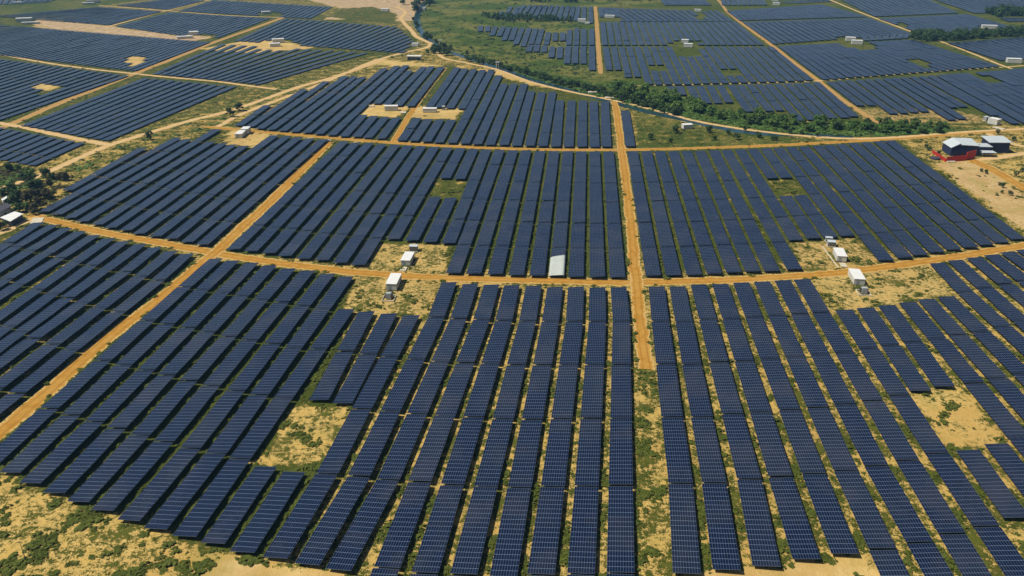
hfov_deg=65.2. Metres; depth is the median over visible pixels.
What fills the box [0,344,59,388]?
solar table
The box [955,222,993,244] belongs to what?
solar table
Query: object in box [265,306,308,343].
solar table
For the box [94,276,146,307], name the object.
solar table
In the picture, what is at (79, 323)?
solar table
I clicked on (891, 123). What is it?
broadleaf tree
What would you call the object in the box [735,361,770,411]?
solar table
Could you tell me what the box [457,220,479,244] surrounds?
solar table
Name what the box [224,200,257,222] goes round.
solar table
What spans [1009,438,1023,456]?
solar table
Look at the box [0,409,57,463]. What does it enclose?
solar table
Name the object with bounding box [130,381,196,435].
solar table
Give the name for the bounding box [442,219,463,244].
solar table
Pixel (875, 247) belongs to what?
solar table
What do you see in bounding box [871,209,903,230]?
solar table
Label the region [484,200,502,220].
solar table
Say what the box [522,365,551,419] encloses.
solar table
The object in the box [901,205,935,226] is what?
solar table
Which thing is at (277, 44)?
equipment cabin
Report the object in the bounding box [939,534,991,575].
solar table
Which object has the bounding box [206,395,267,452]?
solar table
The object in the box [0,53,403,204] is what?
verge bushes
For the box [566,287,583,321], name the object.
solar table
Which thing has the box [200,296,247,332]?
solar table
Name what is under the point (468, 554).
solar table
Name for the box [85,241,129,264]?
solar table
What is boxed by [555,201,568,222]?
solar table
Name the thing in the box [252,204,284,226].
solar table
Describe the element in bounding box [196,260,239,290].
solar table
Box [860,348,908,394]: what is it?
solar table
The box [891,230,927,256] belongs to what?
solar table
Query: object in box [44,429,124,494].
solar table
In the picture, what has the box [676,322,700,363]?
solar table
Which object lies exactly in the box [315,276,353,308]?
solar table
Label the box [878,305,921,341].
solar table
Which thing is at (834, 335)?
solar table
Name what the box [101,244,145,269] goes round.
solar table
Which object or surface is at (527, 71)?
broadleaf tree
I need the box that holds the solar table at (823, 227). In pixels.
[808,215,837,237]
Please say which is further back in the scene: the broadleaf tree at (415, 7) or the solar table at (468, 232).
the broadleaf tree at (415, 7)
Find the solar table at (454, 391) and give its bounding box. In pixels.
[435,363,473,415]
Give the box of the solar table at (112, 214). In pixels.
[91,204,133,225]
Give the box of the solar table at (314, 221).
[300,209,330,230]
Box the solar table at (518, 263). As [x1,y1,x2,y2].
[509,246,528,274]
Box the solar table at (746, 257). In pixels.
[734,244,760,272]
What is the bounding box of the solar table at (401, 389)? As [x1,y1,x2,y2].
[381,359,424,410]
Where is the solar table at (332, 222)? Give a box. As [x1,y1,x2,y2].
[318,210,347,232]
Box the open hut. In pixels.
[407,55,421,59]
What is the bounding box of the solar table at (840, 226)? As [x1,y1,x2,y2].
[824,213,853,235]
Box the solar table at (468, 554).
[451,487,496,574]
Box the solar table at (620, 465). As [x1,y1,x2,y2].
[609,419,632,483]
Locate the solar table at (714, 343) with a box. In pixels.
[699,319,727,360]
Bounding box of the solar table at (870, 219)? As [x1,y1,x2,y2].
[856,211,888,232]
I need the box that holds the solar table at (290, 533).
[263,474,336,558]
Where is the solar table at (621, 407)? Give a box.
[610,365,631,418]
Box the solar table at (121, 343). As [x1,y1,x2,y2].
[95,320,154,360]
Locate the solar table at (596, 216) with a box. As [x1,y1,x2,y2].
[590,201,602,222]
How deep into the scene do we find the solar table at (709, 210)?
472.91 m
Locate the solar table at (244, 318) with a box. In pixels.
[221,299,268,336]
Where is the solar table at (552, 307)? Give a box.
[542,287,562,321]
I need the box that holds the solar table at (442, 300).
[428,282,456,316]
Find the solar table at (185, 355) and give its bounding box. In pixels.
[158,332,214,376]
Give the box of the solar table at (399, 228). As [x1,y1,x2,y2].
[387,216,412,238]
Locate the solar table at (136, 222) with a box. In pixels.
[120,209,159,229]
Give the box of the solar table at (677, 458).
[662,417,692,482]
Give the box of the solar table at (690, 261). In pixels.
[679,246,701,275]
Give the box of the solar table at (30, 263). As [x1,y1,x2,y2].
[0,253,51,279]
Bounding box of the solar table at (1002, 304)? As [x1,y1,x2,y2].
[978,288,1023,319]
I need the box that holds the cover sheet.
[549,255,565,275]
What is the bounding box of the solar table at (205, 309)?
[181,292,229,328]
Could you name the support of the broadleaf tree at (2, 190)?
on the ground
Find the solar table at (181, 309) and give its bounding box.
[159,289,209,325]
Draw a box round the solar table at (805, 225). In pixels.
[792,215,820,239]
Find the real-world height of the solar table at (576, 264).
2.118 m
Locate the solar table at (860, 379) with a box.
[835,352,882,400]
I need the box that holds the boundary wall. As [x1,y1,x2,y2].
[932,150,976,161]
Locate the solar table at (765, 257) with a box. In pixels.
[752,243,779,271]
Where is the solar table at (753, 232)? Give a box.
[741,220,765,243]
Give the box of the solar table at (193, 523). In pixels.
[173,459,249,537]
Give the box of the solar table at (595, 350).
[585,322,605,364]
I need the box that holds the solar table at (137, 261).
[118,247,161,272]
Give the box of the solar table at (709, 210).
[700,200,719,220]
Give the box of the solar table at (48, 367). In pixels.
[9,350,77,394]
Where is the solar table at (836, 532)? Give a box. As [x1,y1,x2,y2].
[802,474,858,554]
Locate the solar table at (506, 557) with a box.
[490,488,530,575]
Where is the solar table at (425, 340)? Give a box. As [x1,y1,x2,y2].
[407,318,443,359]
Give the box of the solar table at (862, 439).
[835,404,887,465]
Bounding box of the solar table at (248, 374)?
[227,344,280,390]
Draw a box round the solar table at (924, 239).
[907,228,944,252]
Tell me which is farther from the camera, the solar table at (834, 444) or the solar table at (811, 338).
the solar table at (811, 338)
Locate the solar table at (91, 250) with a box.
[70,238,114,263]
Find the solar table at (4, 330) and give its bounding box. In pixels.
[0,326,14,337]
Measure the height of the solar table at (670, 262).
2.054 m
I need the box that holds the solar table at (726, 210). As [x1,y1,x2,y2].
[715,199,736,219]
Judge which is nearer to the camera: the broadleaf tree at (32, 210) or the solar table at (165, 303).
the solar table at (165, 303)
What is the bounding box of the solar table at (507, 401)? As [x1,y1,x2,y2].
[493,365,524,418]
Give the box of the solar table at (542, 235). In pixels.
[534,222,550,246]
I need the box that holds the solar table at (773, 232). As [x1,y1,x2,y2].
[759,218,785,242]
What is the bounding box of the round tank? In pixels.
[930,156,939,159]
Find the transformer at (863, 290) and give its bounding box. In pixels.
[856,286,871,296]
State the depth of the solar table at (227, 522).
240.65 m
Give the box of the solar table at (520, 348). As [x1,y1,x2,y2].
[507,321,535,364]
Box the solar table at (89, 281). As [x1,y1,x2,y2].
[61,269,111,298]
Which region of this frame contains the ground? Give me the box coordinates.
[0,0,1023,575]
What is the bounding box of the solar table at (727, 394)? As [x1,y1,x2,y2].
[709,362,742,413]
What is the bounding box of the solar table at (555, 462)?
[541,419,571,486]
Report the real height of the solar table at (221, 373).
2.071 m
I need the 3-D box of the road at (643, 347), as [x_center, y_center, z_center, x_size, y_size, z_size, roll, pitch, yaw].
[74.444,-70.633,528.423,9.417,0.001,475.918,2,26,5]
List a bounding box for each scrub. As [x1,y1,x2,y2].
[0,32,1023,229]
[0,168,74,213]
[0,228,1023,575]
[460,53,954,136]
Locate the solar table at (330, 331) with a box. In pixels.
[310,309,353,349]
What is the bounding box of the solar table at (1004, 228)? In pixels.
[984,217,1023,240]
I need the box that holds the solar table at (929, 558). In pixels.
[907,543,952,575]
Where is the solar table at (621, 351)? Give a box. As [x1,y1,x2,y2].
[612,321,630,363]
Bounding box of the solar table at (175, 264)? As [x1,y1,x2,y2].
[151,253,193,281]
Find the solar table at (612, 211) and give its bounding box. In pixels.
[606,202,619,223]
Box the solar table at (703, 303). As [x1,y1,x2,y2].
[691,284,716,318]
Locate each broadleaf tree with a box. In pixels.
[0,187,6,194]
[0,222,7,229]
[3,162,13,169]
[5,182,16,193]
[6,194,16,202]
[11,189,21,198]
[13,164,21,171]
[13,202,22,211]
[18,171,27,179]
[20,189,33,200]
[21,166,30,172]
[21,202,28,207]
[22,172,36,181]
[24,178,40,189]
[27,202,37,210]
[30,207,38,213]
[31,189,41,196]
[32,196,41,204]
[38,167,50,177]
[39,188,48,197]
[41,190,52,198]
[45,179,52,186]
[48,172,55,178]
[60,171,69,178]
[144,130,153,139]
[226,107,234,116]
[233,102,243,110]
[411,0,421,9]
[412,3,418,10]
[424,0,432,4]
[435,45,443,53]
[441,46,451,53]
[480,57,485,64]
[522,68,529,74]
[540,73,546,78]
[558,79,565,84]
[584,83,590,90]
[599,85,606,93]
[612,78,622,86]
[616,88,625,93]
[618,93,626,101]
[625,84,634,95]
[632,91,640,99]
[638,91,645,100]
[640,82,649,91]
[646,94,660,101]
[649,100,655,108]
[656,99,664,104]
[663,94,669,101]
[666,90,678,97]
[669,95,676,104]
[671,105,677,113]
[672,100,682,105]
[672,124,678,132]
[677,105,683,113]
[686,95,696,103]
[688,102,702,107]
[694,98,706,110]
[695,106,704,112]
[706,106,715,112]
[706,125,712,132]
[715,109,722,118]
[719,112,726,118]
[733,133,740,137]
[740,113,747,118]
[744,118,753,123]
[746,113,753,123]
[753,116,761,123]
[754,106,761,113]
[757,110,765,118]
[768,117,779,126]
[779,121,786,128]
[786,121,793,127]
[789,113,797,119]
[808,124,814,130]
[812,114,822,124]
[813,118,824,124]
[821,125,828,130]
[832,121,840,129]
[846,120,856,126]
[859,122,869,129]
[866,122,873,129]
[878,123,888,130]
[882,117,891,123]
[884,120,894,129]
[895,121,904,127]
[904,123,912,132]
[909,120,919,128]
[917,125,927,132]
[935,121,942,132]
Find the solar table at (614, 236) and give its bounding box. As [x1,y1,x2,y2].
[607,223,622,247]
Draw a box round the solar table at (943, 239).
[923,226,960,249]
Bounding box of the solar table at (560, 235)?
[552,222,567,246]
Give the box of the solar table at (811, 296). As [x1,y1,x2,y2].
[794,279,828,312]
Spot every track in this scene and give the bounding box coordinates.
[0,6,432,187]
[215,60,383,126]
[429,45,1023,139]
[966,159,1023,190]
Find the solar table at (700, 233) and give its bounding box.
[690,221,711,244]
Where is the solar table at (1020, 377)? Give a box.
[1013,374,1023,384]
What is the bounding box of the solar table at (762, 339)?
[746,317,778,358]
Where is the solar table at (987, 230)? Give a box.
[968,220,1008,242]
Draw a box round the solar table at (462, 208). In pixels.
[452,198,472,218]
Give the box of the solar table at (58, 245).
[40,231,85,253]
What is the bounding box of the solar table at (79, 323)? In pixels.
[45,307,106,345]
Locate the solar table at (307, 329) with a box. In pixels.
[286,309,329,347]
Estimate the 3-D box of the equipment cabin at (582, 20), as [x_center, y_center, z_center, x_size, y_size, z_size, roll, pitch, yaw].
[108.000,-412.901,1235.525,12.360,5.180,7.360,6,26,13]
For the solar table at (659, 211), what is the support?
on the ground
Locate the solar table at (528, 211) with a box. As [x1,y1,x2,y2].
[520,200,536,221]
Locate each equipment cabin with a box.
[15,17,32,21]
[21,21,39,24]
[86,0,99,2]
[177,35,192,38]
[189,31,198,35]
[235,130,245,137]
[241,126,250,134]
[269,42,280,46]
[272,38,283,42]
[384,105,397,110]
[386,273,401,290]
[401,251,414,265]
[411,43,418,46]
[422,107,436,112]
[578,18,585,22]
[604,15,614,17]
[681,39,688,42]
[681,123,692,128]
[684,43,692,47]
[833,247,847,261]
[845,37,855,40]
[848,268,865,284]
[851,40,862,44]
[981,25,997,28]
[987,117,1001,125]
[1005,58,1022,63]
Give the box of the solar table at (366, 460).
[348,411,399,475]
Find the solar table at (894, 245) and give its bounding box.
[876,232,912,258]
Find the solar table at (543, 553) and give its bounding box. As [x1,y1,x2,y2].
[527,487,563,574]
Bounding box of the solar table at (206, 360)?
[180,337,235,381]
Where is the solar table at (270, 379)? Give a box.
[250,348,301,394]
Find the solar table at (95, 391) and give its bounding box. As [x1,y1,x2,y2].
[62,365,131,415]
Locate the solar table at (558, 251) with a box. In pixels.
[551,247,565,275]
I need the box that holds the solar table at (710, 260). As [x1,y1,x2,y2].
[698,246,721,274]
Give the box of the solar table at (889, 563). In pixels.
[869,550,908,575]
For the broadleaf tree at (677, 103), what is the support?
on the ground
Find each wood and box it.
[481,11,572,21]
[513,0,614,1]
[909,24,1023,41]
[984,4,1023,16]
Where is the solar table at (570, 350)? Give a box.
[559,322,582,364]
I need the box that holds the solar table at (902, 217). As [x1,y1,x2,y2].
[886,207,919,228]
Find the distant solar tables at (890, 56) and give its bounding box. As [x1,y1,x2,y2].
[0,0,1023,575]
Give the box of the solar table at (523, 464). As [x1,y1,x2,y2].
[508,420,541,486]
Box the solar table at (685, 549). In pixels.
[669,484,700,574]
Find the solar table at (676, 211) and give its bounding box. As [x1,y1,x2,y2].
[668,201,685,221]
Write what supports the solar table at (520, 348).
on the ground
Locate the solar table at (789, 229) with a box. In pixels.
[776,217,802,240]
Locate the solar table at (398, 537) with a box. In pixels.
[374,482,430,567]
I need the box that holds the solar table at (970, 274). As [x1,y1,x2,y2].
[947,260,992,288]
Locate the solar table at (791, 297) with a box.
[775,280,807,313]
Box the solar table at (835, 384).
[811,354,854,403]
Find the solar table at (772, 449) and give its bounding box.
[750,412,791,476]
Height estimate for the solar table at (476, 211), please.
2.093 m
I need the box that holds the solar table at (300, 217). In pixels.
[285,206,316,229]
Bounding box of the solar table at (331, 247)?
[315,234,347,261]
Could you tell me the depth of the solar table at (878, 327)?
342.73 m
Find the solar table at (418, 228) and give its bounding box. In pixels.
[405,217,429,241]
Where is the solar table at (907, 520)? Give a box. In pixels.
[865,466,932,542]
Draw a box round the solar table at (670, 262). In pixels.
[660,246,680,274]
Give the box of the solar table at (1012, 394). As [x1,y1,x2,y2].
[988,378,1023,418]
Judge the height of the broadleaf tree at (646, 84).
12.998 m
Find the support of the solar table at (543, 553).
on the ground
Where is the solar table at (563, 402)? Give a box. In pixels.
[551,365,577,418]
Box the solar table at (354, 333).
[337,311,374,351]
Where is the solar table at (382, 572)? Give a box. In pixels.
[370,568,398,575]
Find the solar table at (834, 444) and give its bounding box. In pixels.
[807,408,857,470]
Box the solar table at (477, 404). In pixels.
[464,364,498,416]
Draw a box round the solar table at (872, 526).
[834,471,895,548]
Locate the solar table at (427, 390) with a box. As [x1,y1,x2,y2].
[408,361,448,413]
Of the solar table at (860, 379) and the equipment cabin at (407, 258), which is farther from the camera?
the equipment cabin at (407, 258)
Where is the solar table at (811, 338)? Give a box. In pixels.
[791,314,828,354]
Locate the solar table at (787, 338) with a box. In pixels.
[769,315,804,356]
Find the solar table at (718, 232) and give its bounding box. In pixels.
[707,220,729,244]
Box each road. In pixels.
[0,17,284,129]
[0,122,115,145]
[0,142,332,439]
[2,54,277,89]
[25,213,1023,285]
[98,5,282,17]
[103,0,207,27]
[204,126,1020,150]
[390,68,446,141]
[594,6,602,73]
[610,101,654,368]
[637,65,1023,85]
[717,0,878,123]
[831,0,1012,68]
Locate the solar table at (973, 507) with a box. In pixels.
[926,454,998,526]
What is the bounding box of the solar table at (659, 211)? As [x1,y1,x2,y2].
[651,201,667,222]
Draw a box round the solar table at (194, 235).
[181,219,219,243]
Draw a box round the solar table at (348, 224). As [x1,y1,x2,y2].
[336,211,363,233]
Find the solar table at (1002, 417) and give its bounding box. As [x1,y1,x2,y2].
[965,383,1023,437]
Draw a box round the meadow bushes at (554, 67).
[419,0,650,74]
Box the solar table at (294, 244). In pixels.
[278,231,311,256]
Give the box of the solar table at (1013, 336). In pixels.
[994,326,1023,354]
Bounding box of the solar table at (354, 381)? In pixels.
[333,354,376,402]
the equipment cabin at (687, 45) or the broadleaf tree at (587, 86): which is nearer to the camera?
the broadleaf tree at (587, 86)
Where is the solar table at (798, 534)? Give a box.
[769,477,820,559]
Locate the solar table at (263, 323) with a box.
[242,302,288,341]
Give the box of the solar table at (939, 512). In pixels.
[896,461,964,533]
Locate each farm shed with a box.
[0,203,11,218]
[0,211,23,225]
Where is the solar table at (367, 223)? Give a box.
[353,214,379,236]
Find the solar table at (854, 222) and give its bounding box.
[840,212,870,234]
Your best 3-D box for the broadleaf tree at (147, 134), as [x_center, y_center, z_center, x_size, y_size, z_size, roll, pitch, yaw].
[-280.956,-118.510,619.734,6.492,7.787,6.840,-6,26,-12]
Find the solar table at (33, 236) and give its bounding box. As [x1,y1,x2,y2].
[12,225,57,247]
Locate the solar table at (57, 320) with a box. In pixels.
[26,302,88,338]
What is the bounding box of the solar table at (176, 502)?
[144,453,225,529]
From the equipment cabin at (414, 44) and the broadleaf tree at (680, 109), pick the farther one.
the equipment cabin at (414, 44)
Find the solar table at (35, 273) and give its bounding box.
[13,258,64,284]
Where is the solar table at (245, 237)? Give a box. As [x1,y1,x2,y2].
[227,225,263,250]
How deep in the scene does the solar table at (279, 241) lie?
429.92 m
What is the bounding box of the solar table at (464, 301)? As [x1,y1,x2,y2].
[450,284,477,318]
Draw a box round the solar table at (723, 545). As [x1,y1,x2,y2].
[702,483,740,569]
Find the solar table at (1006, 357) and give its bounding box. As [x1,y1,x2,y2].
[972,331,1023,373]
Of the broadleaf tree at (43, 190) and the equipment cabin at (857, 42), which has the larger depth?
the equipment cabin at (857, 42)
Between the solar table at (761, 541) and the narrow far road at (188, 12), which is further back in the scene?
the narrow far road at (188, 12)
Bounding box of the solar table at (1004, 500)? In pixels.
[956,450,1023,517]
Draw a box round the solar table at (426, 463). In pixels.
[409,415,454,482]
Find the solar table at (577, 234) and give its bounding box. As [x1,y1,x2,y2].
[570,223,584,247]
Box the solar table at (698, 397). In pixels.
[682,365,712,416]
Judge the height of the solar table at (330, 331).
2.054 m
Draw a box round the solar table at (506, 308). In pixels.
[496,285,519,320]
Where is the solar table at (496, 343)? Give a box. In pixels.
[482,321,511,363]
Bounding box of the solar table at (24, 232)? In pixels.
[2,222,44,243]
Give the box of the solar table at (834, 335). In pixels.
[813,312,852,352]
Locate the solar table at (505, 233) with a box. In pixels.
[495,221,514,245]
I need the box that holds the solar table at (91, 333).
[64,312,124,350]
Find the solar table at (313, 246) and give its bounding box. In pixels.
[296,233,329,258]
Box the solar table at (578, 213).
[572,201,584,222]
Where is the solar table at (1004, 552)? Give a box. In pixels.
[974,527,1023,575]
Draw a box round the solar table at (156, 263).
[135,251,176,277]
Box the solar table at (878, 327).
[857,307,898,345]
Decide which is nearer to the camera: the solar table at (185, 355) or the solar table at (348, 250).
the solar table at (185, 355)
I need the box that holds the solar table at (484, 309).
[474,284,498,319]
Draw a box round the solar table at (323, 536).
[295,476,369,564]
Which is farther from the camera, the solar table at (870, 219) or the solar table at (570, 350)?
the solar table at (870, 219)
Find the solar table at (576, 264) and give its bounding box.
[568,248,583,276]
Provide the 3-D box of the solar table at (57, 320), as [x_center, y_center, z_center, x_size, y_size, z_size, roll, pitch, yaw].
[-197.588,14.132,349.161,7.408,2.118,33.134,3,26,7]
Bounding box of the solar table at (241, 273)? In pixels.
[216,263,257,293]
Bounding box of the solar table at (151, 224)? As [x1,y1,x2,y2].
[133,212,173,234]
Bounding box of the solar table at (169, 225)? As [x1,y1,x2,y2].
[149,214,188,236]
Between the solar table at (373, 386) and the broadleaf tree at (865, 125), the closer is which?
the solar table at (373, 386)
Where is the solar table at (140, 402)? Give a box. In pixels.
[107,375,174,428]
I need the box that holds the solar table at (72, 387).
[41,361,109,409]
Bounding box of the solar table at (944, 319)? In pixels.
[917,299,966,335]
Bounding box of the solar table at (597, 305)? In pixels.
[589,287,605,321]
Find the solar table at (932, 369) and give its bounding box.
[904,342,954,387]
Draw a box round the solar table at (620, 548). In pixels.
[607,486,633,572]
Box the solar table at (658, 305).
[649,287,668,321]
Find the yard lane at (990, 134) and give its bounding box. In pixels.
[986,133,1023,146]
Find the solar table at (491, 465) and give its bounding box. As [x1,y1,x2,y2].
[474,419,512,485]
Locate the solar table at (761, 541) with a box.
[737,480,780,566]
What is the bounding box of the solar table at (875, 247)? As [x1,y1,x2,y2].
[858,234,893,260]
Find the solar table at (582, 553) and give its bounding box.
[567,487,598,573]
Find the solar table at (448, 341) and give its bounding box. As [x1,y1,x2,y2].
[431,319,466,360]
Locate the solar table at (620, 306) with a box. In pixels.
[611,287,629,320]
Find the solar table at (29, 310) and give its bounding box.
[2,293,59,326]
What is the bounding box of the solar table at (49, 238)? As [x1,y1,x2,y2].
[25,228,71,250]
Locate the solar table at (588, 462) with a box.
[575,419,601,485]
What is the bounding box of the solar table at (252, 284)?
[235,265,276,296]
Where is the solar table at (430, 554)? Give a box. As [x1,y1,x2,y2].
[412,485,462,572]
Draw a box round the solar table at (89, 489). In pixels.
[68,435,148,501]
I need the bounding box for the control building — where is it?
[942,136,1012,156]
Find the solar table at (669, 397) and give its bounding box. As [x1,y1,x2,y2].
[656,364,682,415]
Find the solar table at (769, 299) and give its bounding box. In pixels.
[754,281,784,314]
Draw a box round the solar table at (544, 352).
[533,321,558,364]
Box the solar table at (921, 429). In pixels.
[889,395,948,453]
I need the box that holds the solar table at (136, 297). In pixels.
[111,280,164,312]
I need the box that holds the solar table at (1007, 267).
[984,254,1023,279]
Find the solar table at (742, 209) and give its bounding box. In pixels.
[731,199,753,219]
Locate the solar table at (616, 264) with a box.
[608,248,624,278]
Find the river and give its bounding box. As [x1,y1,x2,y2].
[413,0,852,137]
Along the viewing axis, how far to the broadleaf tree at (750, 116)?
661.24 m
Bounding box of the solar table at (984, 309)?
[958,292,1010,326]
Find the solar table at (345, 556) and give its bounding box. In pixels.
[326,480,398,570]
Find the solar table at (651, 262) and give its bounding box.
[641,247,660,276]
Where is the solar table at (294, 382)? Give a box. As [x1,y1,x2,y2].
[274,349,325,397]
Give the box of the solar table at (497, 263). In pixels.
[488,246,508,273]
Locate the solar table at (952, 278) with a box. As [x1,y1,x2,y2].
[929,263,972,291]
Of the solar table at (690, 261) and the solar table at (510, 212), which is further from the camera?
the solar table at (510, 212)
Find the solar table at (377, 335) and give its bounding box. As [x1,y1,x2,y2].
[360,313,396,353]
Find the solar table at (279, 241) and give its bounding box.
[262,228,296,254]
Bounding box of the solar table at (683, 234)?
[673,222,692,246]
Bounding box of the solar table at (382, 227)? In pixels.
[369,215,395,237]
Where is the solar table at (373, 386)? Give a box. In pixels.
[352,357,397,408]
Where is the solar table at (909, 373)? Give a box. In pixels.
[882,345,930,391]
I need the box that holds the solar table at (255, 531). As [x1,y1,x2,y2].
[230,472,304,553]
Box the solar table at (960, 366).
[929,339,983,383]
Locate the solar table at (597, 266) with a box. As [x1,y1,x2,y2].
[590,248,604,277]
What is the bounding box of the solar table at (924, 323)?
[899,302,945,338]
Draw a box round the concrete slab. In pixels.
[30,217,44,223]
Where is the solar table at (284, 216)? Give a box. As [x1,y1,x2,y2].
[269,205,300,226]
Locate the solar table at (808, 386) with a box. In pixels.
[786,357,827,407]
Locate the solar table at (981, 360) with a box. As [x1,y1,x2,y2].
[950,335,1006,377]
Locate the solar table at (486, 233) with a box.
[476,221,496,244]
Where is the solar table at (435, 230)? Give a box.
[423,218,446,243]
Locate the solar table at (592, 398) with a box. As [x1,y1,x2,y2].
[581,365,603,418]
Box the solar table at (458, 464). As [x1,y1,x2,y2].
[441,417,483,483]
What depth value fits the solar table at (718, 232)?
440.75 m
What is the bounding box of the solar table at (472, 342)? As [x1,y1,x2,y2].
[456,320,489,362]
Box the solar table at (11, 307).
[0,289,43,320]
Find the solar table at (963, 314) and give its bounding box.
[938,296,988,331]
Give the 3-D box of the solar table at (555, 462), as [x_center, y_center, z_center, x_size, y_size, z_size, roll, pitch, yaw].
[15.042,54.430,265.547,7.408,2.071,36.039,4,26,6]
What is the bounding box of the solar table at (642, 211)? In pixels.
[635,201,650,221]
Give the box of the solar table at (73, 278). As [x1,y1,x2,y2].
[47,265,97,293]
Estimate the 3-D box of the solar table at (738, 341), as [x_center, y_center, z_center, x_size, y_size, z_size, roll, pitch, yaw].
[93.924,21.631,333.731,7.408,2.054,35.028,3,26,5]
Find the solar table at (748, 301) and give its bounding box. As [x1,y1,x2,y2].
[733,282,761,317]
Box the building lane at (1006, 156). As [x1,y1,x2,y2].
[974,152,1023,160]
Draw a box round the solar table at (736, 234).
[724,220,747,243]
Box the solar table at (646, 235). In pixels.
[638,222,654,246]
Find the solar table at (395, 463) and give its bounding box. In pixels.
[377,414,426,480]
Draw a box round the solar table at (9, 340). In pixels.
[0,332,27,352]
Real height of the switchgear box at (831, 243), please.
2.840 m
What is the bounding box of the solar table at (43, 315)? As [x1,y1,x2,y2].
[14,298,73,333]
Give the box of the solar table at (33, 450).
[0,416,78,473]
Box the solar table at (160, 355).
[137,328,194,370]
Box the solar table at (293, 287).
[274,270,314,303]
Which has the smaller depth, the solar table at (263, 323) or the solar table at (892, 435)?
the solar table at (892, 435)
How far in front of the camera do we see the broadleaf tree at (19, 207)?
472.04 m
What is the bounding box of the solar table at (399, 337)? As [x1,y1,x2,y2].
[381,315,419,356]
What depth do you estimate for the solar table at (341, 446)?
269.45 m
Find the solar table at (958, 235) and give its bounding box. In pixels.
[939,224,978,247]
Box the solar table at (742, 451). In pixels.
[722,414,760,478]
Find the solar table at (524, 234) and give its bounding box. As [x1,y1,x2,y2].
[515,222,532,246]
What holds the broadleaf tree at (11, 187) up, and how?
on the ground
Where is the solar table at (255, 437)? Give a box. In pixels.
[230,398,292,459]
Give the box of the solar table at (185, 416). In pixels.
[154,386,219,441]
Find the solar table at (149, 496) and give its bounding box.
[117,448,199,521]
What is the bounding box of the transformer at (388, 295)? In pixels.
[381,291,396,301]
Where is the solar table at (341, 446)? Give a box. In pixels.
[317,409,370,474]
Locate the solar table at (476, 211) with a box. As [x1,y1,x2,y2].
[467,199,486,219]
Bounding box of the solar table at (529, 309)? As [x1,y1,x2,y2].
[519,286,540,320]
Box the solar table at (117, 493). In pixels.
[91,442,172,511]
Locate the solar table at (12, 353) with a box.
[0,339,39,368]
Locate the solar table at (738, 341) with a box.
[723,319,753,359]
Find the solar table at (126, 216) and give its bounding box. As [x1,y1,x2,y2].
[104,207,144,227]
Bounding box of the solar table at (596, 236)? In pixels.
[590,223,603,247]
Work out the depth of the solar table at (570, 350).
329.99 m
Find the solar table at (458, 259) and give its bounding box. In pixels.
[446,245,470,274]
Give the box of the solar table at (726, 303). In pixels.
[712,284,739,318]
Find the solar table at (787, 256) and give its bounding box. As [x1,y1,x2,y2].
[772,242,801,270]
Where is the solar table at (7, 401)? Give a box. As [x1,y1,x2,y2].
[0,394,24,413]
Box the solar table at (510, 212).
[502,200,519,220]
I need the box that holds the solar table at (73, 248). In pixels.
[53,235,99,259]
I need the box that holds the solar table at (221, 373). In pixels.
[203,340,257,385]
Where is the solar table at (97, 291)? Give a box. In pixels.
[77,272,130,303]
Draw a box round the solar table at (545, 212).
[538,201,552,222]
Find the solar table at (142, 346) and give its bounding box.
[115,324,173,364]
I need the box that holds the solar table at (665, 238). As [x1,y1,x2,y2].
[656,222,673,246]
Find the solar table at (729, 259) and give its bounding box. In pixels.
[716,245,741,273]
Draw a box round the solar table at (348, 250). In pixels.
[333,236,364,264]
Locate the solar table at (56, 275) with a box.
[30,262,80,290]
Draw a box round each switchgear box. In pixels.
[409,244,418,251]
[824,236,832,241]
[826,239,836,246]
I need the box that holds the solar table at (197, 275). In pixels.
[178,258,222,287]
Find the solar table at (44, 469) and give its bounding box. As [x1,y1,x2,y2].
[19,422,102,484]
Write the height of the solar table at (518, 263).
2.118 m
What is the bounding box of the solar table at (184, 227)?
[165,216,204,239]
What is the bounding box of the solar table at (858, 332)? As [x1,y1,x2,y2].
[835,309,877,348]
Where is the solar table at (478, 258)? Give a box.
[466,245,489,274]
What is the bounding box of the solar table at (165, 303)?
[141,287,190,321]
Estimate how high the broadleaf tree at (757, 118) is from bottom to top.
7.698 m
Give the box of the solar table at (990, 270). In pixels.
[967,257,1013,284]
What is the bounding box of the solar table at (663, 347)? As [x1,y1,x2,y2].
[652,321,674,362]
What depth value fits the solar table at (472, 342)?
331.28 m
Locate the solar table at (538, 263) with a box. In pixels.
[530,247,547,276]
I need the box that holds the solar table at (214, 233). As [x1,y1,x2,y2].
[195,221,234,245]
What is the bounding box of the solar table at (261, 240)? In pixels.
[245,227,279,252]
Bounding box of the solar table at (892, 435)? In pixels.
[862,401,918,460]
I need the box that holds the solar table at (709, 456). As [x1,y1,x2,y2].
[691,417,725,483]
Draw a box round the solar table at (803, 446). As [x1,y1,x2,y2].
[779,410,825,472]
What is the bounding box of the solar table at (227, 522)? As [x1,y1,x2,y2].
[201,466,276,543]
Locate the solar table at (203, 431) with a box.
[181,391,244,448]
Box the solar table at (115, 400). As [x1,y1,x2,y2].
[85,370,153,422]
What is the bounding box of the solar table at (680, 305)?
[670,286,692,321]
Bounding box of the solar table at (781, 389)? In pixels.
[760,359,799,409]
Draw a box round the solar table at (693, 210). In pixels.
[684,200,702,220]
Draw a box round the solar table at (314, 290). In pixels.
[296,274,334,306]
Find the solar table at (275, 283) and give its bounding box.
[255,268,295,299]
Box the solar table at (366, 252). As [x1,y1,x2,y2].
[351,238,381,266]
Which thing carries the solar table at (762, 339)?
on the ground
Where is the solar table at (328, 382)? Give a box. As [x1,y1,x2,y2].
[309,352,352,400]
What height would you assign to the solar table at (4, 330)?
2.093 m
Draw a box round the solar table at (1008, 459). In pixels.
[984,443,1023,495]

